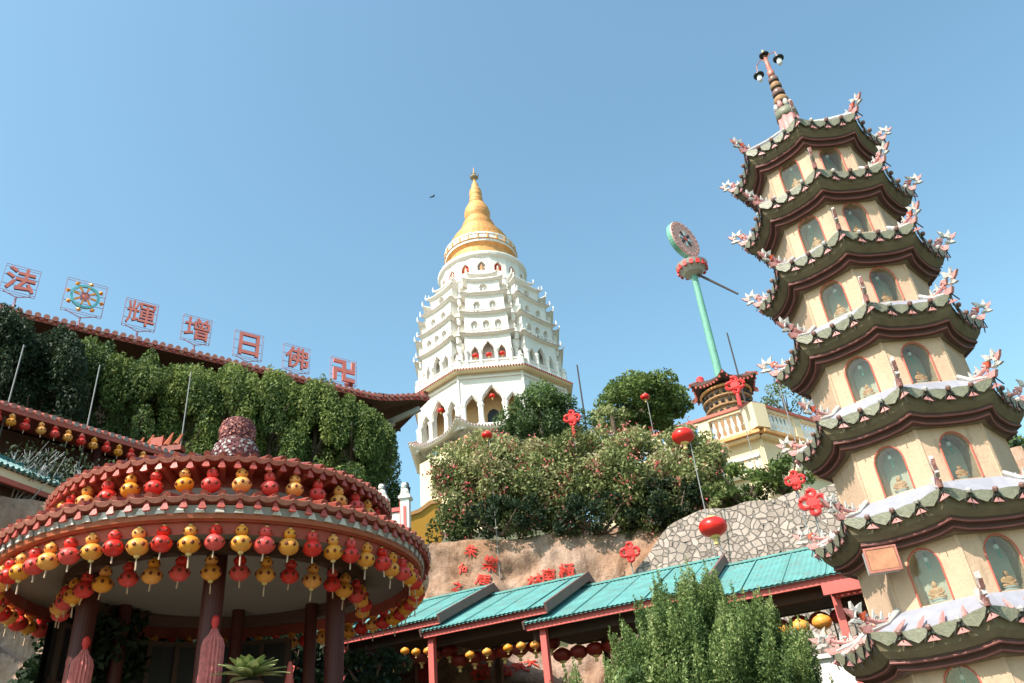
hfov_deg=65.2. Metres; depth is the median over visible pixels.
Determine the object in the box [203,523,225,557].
gourd lantern
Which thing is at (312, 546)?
gourd lantern
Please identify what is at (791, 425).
mast
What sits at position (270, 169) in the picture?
sky
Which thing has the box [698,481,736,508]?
shrub
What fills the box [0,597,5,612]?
gourd lantern
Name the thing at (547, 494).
shrub
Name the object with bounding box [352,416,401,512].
weeping tree
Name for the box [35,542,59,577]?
gourd lantern
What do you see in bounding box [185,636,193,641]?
gourd lantern
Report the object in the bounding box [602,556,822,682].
juniper
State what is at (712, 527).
round lantern
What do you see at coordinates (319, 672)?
shrub
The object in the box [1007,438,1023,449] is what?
tree
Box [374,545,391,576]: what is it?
gourd lantern
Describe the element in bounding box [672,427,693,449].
round lantern
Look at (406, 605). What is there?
gourd lantern
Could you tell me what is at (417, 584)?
gourd lantern
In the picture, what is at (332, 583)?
gourd lantern
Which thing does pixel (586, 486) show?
shrub
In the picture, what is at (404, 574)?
gourd lantern
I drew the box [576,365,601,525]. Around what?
mast
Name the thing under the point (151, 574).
gourd lantern
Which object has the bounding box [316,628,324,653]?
gourd lantern
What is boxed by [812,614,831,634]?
round lantern
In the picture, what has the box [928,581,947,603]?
buddha statue
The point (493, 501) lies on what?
shrub
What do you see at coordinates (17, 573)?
gourd lantern
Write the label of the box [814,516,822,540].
knot pole
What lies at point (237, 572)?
gourd lantern
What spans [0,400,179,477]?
gallery
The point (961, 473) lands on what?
buddha statue
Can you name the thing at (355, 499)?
gourd lantern
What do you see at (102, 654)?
shrub
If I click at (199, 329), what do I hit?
roof sign
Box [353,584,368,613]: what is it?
gourd lantern
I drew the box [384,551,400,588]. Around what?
gourd lantern
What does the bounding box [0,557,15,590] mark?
gourd lantern
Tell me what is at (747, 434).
knot pole
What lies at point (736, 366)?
mast
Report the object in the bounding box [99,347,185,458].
weeping tree
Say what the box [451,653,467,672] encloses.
round lantern
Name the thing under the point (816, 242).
buddha statue
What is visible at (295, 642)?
gourd lantern
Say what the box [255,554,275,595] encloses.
gourd lantern
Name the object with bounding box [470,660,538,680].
rock inscription
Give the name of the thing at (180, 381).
weeping tree
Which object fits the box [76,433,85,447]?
gourd lantern
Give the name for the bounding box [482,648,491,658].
round lantern
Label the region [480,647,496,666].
round lantern
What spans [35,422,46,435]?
gourd lantern
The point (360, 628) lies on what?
gourd lantern
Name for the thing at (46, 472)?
bare shrub
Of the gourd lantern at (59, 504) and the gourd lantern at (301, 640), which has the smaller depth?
the gourd lantern at (59, 504)
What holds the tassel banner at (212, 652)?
attached to the round pavilion
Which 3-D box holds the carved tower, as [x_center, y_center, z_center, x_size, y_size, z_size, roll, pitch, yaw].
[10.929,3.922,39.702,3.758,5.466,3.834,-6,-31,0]
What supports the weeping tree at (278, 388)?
on the ground
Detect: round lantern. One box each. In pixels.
[400,647,409,654]
[402,653,414,670]
[411,648,420,657]
[413,650,427,668]
[423,647,427,656]
[436,648,442,665]
[441,645,458,662]
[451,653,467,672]
[465,651,474,660]
[466,650,481,669]
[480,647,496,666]
[482,431,491,440]
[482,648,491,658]
[495,645,512,663]
[503,644,512,654]
[511,642,527,660]
[516,642,525,652]
[526,639,540,657]
[530,641,539,651]
[549,638,559,655]
[553,647,570,667]
[569,644,587,664]
[586,641,603,661]
[603,639,617,655]
[640,393,649,402]
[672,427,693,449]
[699,515,726,544]
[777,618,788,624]
[789,614,809,623]
[790,619,809,632]
[809,611,829,625]
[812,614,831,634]
[830,609,850,623]
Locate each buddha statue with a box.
[791,178,799,187]
[812,237,821,247]
[835,304,847,317]
[853,225,863,232]
[862,385,874,397]
[881,292,893,301]
[893,476,909,493]
[915,370,928,382]
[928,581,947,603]
[955,465,969,478]
[1001,569,1020,590]
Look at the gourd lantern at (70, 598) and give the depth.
10.49 m
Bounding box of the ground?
[382,521,622,654]
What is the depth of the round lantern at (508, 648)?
16.32 m
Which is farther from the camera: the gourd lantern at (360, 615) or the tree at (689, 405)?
the tree at (689, 405)
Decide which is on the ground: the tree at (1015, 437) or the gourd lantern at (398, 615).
the tree at (1015, 437)
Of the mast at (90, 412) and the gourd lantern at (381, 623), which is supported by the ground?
the mast at (90, 412)
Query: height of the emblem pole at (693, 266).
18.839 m
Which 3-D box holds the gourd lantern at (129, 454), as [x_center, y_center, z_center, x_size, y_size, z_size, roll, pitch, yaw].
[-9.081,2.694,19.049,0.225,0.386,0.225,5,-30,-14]
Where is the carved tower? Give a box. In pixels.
[688,369,758,437]
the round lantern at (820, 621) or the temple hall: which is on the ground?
the temple hall
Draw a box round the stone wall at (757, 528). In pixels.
[634,484,871,671]
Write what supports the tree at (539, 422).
on the ground
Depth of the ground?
44.15 m
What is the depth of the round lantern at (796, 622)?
13.96 m
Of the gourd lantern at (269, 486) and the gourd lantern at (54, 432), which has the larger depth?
the gourd lantern at (54, 432)
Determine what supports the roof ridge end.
on the gallery
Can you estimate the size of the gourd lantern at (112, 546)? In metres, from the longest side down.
0.440 x 0.257 x 0.257 m
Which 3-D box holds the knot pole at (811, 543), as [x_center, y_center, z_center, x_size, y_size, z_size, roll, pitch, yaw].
[6.936,4.953,18.275,0.035,3.964,0.040,-6,-31,0]
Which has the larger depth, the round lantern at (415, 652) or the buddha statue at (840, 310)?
the round lantern at (415, 652)
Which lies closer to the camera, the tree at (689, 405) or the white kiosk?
the white kiosk
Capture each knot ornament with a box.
[563,410,580,436]
[620,541,640,562]
[725,376,744,405]
[784,470,805,489]
[798,488,824,516]
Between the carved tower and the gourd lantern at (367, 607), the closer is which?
the gourd lantern at (367, 607)
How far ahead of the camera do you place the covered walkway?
16.69 m
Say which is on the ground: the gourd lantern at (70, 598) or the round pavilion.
the round pavilion
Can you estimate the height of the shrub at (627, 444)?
3.887 m
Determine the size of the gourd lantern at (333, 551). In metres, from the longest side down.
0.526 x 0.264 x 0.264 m
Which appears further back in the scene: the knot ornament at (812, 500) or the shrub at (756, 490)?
the shrub at (756, 490)
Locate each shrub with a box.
[0,436,87,500]
[7,604,153,682]
[28,456,126,499]
[147,638,196,641]
[194,635,297,668]
[269,631,324,682]
[315,667,368,682]
[343,645,413,682]
[422,436,496,542]
[445,424,536,541]
[459,493,556,539]
[495,434,594,539]
[542,421,641,537]
[551,489,646,536]
[586,421,696,538]
[610,656,664,682]
[642,475,707,528]
[646,416,742,526]
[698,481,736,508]
[702,461,777,507]
[753,452,815,494]
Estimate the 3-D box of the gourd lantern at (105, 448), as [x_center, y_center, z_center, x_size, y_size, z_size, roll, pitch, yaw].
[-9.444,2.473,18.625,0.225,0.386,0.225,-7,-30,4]
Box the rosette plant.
[210,654,289,682]
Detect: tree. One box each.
[0,302,53,434]
[0,322,91,445]
[52,333,131,458]
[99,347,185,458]
[144,362,217,454]
[185,361,264,455]
[231,364,312,461]
[269,373,353,470]
[319,392,386,489]
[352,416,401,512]
[492,377,596,534]
[589,403,630,434]
[593,367,689,474]
[645,390,693,460]
[760,380,812,428]
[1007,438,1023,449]
[1008,433,1023,445]
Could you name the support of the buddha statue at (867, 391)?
on the octagonal pagoda at (960, 542)
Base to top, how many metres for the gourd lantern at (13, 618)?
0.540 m
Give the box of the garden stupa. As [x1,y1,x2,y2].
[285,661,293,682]
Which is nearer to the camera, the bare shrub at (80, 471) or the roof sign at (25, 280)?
the bare shrub at (80, 471)
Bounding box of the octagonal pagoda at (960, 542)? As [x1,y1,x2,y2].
[719,50,1023,682]
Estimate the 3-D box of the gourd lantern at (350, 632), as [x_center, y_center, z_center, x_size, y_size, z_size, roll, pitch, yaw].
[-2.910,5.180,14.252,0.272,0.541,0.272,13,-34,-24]
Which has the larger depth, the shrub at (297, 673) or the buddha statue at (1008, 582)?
the shrub at (297, 673)
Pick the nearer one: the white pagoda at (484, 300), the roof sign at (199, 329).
the roof sign at (199, 329)
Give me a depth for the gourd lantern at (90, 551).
9.52 m
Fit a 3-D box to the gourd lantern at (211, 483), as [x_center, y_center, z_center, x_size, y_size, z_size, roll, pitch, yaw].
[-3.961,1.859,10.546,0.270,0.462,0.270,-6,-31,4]
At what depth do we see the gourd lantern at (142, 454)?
19.25 m
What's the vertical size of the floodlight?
0.250 m
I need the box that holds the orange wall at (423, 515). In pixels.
[411,499,441,543]
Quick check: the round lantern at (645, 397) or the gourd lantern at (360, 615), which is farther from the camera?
the round lantern at (645, 397)
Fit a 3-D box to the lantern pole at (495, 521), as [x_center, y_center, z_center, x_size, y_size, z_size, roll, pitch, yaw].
[-0.536,5.114,23.828,0.083,5.492,0.032,-6,-31,0]
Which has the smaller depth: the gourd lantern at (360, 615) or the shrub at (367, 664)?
the gourd lantern at (360, 615)
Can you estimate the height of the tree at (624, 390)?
8.832 m
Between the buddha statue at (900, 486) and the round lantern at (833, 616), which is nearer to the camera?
the buddha statue at (900, 486)
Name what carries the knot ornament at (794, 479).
attached to the knot pole at (811, 543)
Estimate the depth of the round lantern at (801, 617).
14.69 m
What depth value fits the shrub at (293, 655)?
15.41 m
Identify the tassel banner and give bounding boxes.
[67,636,93,682]
[197,615,224,682]
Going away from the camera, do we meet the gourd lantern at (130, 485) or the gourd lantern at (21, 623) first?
the gourd lantern at (130, 485)
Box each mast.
[0,345,24,435]
[76,365,100,473]
[180,372,191,443]
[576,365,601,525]
[726,333,746,402]
[779,385,809,487]
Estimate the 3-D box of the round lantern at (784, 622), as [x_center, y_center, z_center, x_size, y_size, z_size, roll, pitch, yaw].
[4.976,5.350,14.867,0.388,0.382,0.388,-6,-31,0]
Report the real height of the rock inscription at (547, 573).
0.634 m
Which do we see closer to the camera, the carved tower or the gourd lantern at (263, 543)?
the gourd lantern at (263, 543)
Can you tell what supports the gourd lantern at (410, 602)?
hanging from the round pavilion
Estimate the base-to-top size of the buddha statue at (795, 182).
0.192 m
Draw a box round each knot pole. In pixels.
[735,390,755,467]
[795,490,841,646]
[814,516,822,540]
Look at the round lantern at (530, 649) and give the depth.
16.77 m
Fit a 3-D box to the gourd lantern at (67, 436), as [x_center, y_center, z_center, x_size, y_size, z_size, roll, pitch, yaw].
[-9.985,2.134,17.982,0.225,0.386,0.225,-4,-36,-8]
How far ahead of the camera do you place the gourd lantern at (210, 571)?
10.18 m
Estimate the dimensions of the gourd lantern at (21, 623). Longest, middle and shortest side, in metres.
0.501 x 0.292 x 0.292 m
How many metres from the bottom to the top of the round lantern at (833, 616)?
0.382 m
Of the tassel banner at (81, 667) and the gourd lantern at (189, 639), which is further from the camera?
the gourd lantern at (189, 639)
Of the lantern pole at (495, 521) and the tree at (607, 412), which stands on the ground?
the tree at (607, 412)
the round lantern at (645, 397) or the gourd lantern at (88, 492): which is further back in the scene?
the round lantern at (645, 397)
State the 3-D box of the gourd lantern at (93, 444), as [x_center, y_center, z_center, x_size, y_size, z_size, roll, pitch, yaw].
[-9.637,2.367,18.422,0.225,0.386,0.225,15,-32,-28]
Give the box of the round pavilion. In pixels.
[0,416,430,682]
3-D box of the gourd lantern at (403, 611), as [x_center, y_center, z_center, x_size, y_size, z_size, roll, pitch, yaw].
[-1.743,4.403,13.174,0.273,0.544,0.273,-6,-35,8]
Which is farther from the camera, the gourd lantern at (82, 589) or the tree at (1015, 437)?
the tree at (1015, 437)
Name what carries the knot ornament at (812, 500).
attached to the knot pole at (818, 525)
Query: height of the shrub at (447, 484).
3.671 m
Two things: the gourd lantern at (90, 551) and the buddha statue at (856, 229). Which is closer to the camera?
the gourd lantern at (90, 551)
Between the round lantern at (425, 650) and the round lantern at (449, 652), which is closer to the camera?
the round lantern at (425, 650)
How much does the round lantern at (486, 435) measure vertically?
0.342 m
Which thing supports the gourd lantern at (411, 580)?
hanging from the round pavilion
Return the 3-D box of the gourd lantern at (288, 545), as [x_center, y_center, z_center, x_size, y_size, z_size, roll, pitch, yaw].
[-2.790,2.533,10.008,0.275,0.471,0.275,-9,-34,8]
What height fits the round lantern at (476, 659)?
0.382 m
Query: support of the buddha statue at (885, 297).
on the octagonal pagoda at (960, 542)
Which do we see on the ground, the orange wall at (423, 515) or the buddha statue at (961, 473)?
the orange wall at (423, 515)
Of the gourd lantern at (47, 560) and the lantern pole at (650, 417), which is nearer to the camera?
the gourd lantern at (47, 560)
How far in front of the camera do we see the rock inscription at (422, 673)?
20.48 m
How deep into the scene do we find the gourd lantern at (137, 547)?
9.45 m
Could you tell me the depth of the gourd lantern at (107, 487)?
10.56 m
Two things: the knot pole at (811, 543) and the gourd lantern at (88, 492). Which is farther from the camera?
the knot pole at (811, 543)
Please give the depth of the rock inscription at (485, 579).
22.93 m
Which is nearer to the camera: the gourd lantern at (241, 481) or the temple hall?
the gourd lantern at (241, 481)
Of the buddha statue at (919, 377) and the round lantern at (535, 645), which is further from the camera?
the round lantern at (535, 645)
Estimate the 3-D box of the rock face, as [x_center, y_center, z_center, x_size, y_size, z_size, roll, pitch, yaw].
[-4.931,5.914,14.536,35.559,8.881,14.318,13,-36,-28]
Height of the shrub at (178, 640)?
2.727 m
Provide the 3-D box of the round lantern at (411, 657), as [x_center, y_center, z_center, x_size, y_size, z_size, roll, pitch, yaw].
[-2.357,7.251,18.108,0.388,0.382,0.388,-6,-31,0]
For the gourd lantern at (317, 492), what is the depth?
11.11 m
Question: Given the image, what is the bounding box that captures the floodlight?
[862,544,902,575]
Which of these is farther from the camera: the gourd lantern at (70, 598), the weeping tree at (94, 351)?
the weeping tree at (94, 351)
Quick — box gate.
[378,482,412,527]
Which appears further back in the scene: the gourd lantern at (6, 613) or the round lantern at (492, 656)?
the round lantern at (492, 656)
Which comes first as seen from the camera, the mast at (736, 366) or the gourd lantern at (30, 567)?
the gourd lantern at (30, 567)
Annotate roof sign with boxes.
[0,263,41,306]
[60,277,107,324]
[121,297,158,338]
[180,314,212,349]
[232,329,263,363]
[281,343,310,374]
[329,356,356,387]
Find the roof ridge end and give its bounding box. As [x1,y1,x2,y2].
[141,433,185,453]
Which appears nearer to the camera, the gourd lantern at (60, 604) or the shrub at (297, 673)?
the gourd lantern at (60, 604)
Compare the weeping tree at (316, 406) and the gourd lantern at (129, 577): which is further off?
the weeping tree at (316, 406)
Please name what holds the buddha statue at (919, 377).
on the octagonal pagoda at (960, 542)
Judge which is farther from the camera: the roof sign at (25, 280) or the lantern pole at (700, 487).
the roof sign at (25, 280)
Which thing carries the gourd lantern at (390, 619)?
hanging from the round pavilion
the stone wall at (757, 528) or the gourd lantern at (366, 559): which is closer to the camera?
the gourd lantern at (366, 559)
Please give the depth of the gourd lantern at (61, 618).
11.22 m
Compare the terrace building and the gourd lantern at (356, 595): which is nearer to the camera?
the gourd lantern at (356, 595)
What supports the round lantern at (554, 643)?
hanging from the covered walkway
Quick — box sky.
[0,0,1023,520]
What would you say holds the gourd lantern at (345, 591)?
hanging from the round pavilion
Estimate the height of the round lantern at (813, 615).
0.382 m
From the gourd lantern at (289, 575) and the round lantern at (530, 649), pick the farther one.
the round lantern at (530, 649)
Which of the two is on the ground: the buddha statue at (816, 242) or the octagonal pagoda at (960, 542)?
the octagonal pagoda at (960, 542)
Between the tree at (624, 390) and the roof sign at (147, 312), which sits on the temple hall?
the roof sign at (147, 312)
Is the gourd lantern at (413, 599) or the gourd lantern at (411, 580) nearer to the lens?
the gourd lantern at (411, 580)
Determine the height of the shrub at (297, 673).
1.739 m
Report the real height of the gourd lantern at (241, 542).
0.540 m
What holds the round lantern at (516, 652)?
hanging from the covered walkway
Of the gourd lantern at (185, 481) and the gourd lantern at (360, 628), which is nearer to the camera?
the gourd lantern at (185, 481)
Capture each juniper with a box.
[549,657,583,682]
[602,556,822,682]
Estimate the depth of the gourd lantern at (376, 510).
12.34 m
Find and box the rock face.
[0,446,1023,682]
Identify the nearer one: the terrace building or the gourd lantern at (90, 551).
the gourd lantern at (90, 551)
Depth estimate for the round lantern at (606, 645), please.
16.04 m
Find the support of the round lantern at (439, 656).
hanging from the covered walkway
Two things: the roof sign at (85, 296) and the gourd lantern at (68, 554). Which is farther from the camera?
the roof sign at (85, 296)
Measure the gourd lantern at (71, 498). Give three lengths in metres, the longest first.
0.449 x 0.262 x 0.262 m
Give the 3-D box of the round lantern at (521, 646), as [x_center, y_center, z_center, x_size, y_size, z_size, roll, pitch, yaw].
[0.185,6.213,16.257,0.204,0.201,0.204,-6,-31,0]
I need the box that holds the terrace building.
[603,401,832,527]
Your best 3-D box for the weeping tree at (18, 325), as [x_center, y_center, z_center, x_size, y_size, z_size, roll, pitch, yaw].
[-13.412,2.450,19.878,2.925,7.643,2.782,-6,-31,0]
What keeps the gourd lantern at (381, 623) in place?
hanging from the round pavilion
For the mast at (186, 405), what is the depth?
21.19 m
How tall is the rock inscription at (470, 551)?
1.443 m
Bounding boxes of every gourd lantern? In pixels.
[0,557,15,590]
[0,563,11,591]
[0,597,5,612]
[0,601,12,621]
[0,605,18,636]
[5,413,16,428]
[7,551,28,593]
[8,609,28,638]
[19,418,30,432]
[20,614,37,645]
[22,547,43,582]
[31,617,49,644]
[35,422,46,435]
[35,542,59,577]
[48,593,69,627]
[49,426,59,440]
[50,610,70,627]
[54,582,71,617]
[55,501,64,507]
[56,536,80,571]
[59,493,77,507]
[62,429,72,443]
[62,577,82,617]
[72,571,94,605]
[74,485,94,503]
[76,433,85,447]
[80,533,102,573]
[88,436,98,451]
[91,565,113,599]
[96,480,118,497]
[101,441,110,453]
[101,527,124,563]
[113,444,122,458]
[117,559,139,593]
[119,474,140,497]
[125,448,135,458]
[125,526,149,570]
[138,451,145,457]
[140,556,162,591]
[143,471,164,494]
[149,523,172,559]
[149,635,158,640]
[168,553,190,588]
[174,467,194,491]
[177,524,201,567]
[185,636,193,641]
[200,467,221,493]
[200,554,221,593]
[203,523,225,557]
[229,522,252,565]
[229,554,250,587]
[231,467,251,492]
[253,524,275,560]
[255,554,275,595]
[260,471,279,495]
[277,527,299,562]
[280,557,298,590]
[285,474,303,496]
[287,631,298,649]
[298,631,303,646]
[302,530,322,563]
[302,563,321,600]
[307,478,326,500]
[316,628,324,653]
[323,532,343,572]
[323,567,341,598]
[329,484,347,504]
[335,571,353,609]
[341,536,360,569]
[344,621,355,647]
[347,578,364,609]
[348,492,364,507]
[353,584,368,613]
[354,608,370,623]
[354,618,367,639]
[356,592,372,617]
[357,541,375,579]
[363,498,373,511]
[365,614,378,640]
[373,506,380,514]
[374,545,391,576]
[375,610,389,634]
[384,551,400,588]
[385,607,400,636]
[393,603,408,626]
[394,557,411,586]
[398,597,412,625]
[402,562,417,595]
[402,592,418,616]
[406,596,423,616]
[407,568,422,594]
[407,575,425,608]
[407,593,424,607]
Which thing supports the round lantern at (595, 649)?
hanging from the covered walkway
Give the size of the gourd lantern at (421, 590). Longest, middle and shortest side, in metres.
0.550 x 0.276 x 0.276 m
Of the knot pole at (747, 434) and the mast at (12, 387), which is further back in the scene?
the knot pole at (747, 434)
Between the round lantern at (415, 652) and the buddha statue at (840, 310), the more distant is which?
the round lantern at (415, 652)
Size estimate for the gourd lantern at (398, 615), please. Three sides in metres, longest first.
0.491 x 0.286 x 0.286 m
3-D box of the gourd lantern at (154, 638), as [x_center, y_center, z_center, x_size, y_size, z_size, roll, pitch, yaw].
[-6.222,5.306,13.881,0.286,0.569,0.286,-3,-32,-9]
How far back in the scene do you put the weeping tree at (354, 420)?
24.62 m
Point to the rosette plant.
(248, 666)
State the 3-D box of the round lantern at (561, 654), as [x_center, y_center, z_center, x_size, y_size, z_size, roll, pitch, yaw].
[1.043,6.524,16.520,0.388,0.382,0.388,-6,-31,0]
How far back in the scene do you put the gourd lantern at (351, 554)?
10.47 m
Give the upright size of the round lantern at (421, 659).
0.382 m
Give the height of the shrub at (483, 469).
4.062 m
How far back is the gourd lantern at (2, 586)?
10.21 m
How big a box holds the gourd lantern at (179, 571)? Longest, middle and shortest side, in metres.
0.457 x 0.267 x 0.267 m
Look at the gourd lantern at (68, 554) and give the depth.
9.55 m
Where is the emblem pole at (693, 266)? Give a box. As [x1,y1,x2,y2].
[666,222,738,376]
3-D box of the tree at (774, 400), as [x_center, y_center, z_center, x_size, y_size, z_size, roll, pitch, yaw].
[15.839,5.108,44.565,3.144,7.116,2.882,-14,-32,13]
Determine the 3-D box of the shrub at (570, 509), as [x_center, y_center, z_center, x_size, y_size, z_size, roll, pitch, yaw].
[2.561,4.984,23.348,2.920,1.369,1.476,-6,-31,0]
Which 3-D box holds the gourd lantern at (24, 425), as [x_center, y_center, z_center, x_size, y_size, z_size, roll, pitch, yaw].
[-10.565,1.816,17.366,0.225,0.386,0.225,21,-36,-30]
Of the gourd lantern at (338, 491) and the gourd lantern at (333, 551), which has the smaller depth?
the gourd lantern at (333, 551)
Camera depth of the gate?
23.55 m
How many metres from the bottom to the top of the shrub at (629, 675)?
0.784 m
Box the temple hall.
[0,304,429,469]
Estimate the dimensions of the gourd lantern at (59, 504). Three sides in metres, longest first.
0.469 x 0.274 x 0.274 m
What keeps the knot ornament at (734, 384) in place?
attached to the knot pole at (747, 434)
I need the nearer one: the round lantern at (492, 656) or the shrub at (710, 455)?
the round lantern at (492, 656)
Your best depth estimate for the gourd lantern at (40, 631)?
12.24 m
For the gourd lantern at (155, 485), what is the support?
hanging from the round pavilion
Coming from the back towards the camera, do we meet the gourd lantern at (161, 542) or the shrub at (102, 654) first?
the shrub at (102, 654)
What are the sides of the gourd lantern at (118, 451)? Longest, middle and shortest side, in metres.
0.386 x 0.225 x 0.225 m
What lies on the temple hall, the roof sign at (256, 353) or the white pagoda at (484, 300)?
the roof sign at (256, 353)
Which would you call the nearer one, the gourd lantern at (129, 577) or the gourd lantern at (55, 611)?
the gourd lantern at (129, 577)
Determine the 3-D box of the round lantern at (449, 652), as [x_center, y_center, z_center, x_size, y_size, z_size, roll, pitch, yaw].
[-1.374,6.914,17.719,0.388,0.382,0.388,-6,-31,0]
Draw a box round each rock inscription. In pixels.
[418,661,428,682]
[452,545,476,591]
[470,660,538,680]
[475,555,498,584]
[527,563,574,584]
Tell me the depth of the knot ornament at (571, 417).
25.43 m
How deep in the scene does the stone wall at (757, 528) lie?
20.39 m
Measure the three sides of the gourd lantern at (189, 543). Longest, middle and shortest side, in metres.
0.554 x 0.278 x 0.278 m
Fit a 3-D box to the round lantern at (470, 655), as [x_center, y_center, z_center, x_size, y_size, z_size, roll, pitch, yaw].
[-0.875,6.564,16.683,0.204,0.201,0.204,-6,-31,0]
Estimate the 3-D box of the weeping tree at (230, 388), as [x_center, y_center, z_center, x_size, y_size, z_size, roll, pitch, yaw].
[-8.547,3.503,23.721,2.365,6.809,2.433,11,-35,-25]
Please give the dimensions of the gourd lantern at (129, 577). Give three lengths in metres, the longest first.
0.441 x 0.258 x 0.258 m
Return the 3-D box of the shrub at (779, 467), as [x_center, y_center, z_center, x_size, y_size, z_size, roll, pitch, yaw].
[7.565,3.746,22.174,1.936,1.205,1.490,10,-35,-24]
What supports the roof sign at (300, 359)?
on the temple hall
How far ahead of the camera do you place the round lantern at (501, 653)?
17.02 m
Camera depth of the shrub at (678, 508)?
22.67 m
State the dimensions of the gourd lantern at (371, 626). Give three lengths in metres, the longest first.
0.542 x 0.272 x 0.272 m
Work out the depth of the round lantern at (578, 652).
16.29 m
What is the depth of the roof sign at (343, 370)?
33.53 m
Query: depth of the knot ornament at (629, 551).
20.65 m
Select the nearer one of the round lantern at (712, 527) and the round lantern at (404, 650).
the round lantern at (404, 650)
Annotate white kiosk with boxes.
[814,653,856,682]
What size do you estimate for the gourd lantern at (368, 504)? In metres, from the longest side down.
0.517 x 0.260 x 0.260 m
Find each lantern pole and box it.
[487,429,500,579]
[644,392,655,443]
[680,424,715,556]
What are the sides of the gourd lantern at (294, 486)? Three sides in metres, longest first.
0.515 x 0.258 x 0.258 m
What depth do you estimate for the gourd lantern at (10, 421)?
17.08 m
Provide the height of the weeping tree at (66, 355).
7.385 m
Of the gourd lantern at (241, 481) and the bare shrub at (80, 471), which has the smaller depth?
the gourd lantern at (241, 481)
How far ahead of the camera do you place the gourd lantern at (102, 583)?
10.20 m
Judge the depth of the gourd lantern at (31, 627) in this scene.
12.03 m
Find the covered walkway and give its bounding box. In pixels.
[293,547,868,682]
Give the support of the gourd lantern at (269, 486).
on the round pavilion
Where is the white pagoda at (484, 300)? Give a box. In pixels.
[408,168,577,530]
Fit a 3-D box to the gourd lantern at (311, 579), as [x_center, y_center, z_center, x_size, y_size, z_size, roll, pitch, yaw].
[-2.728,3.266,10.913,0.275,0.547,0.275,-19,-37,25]

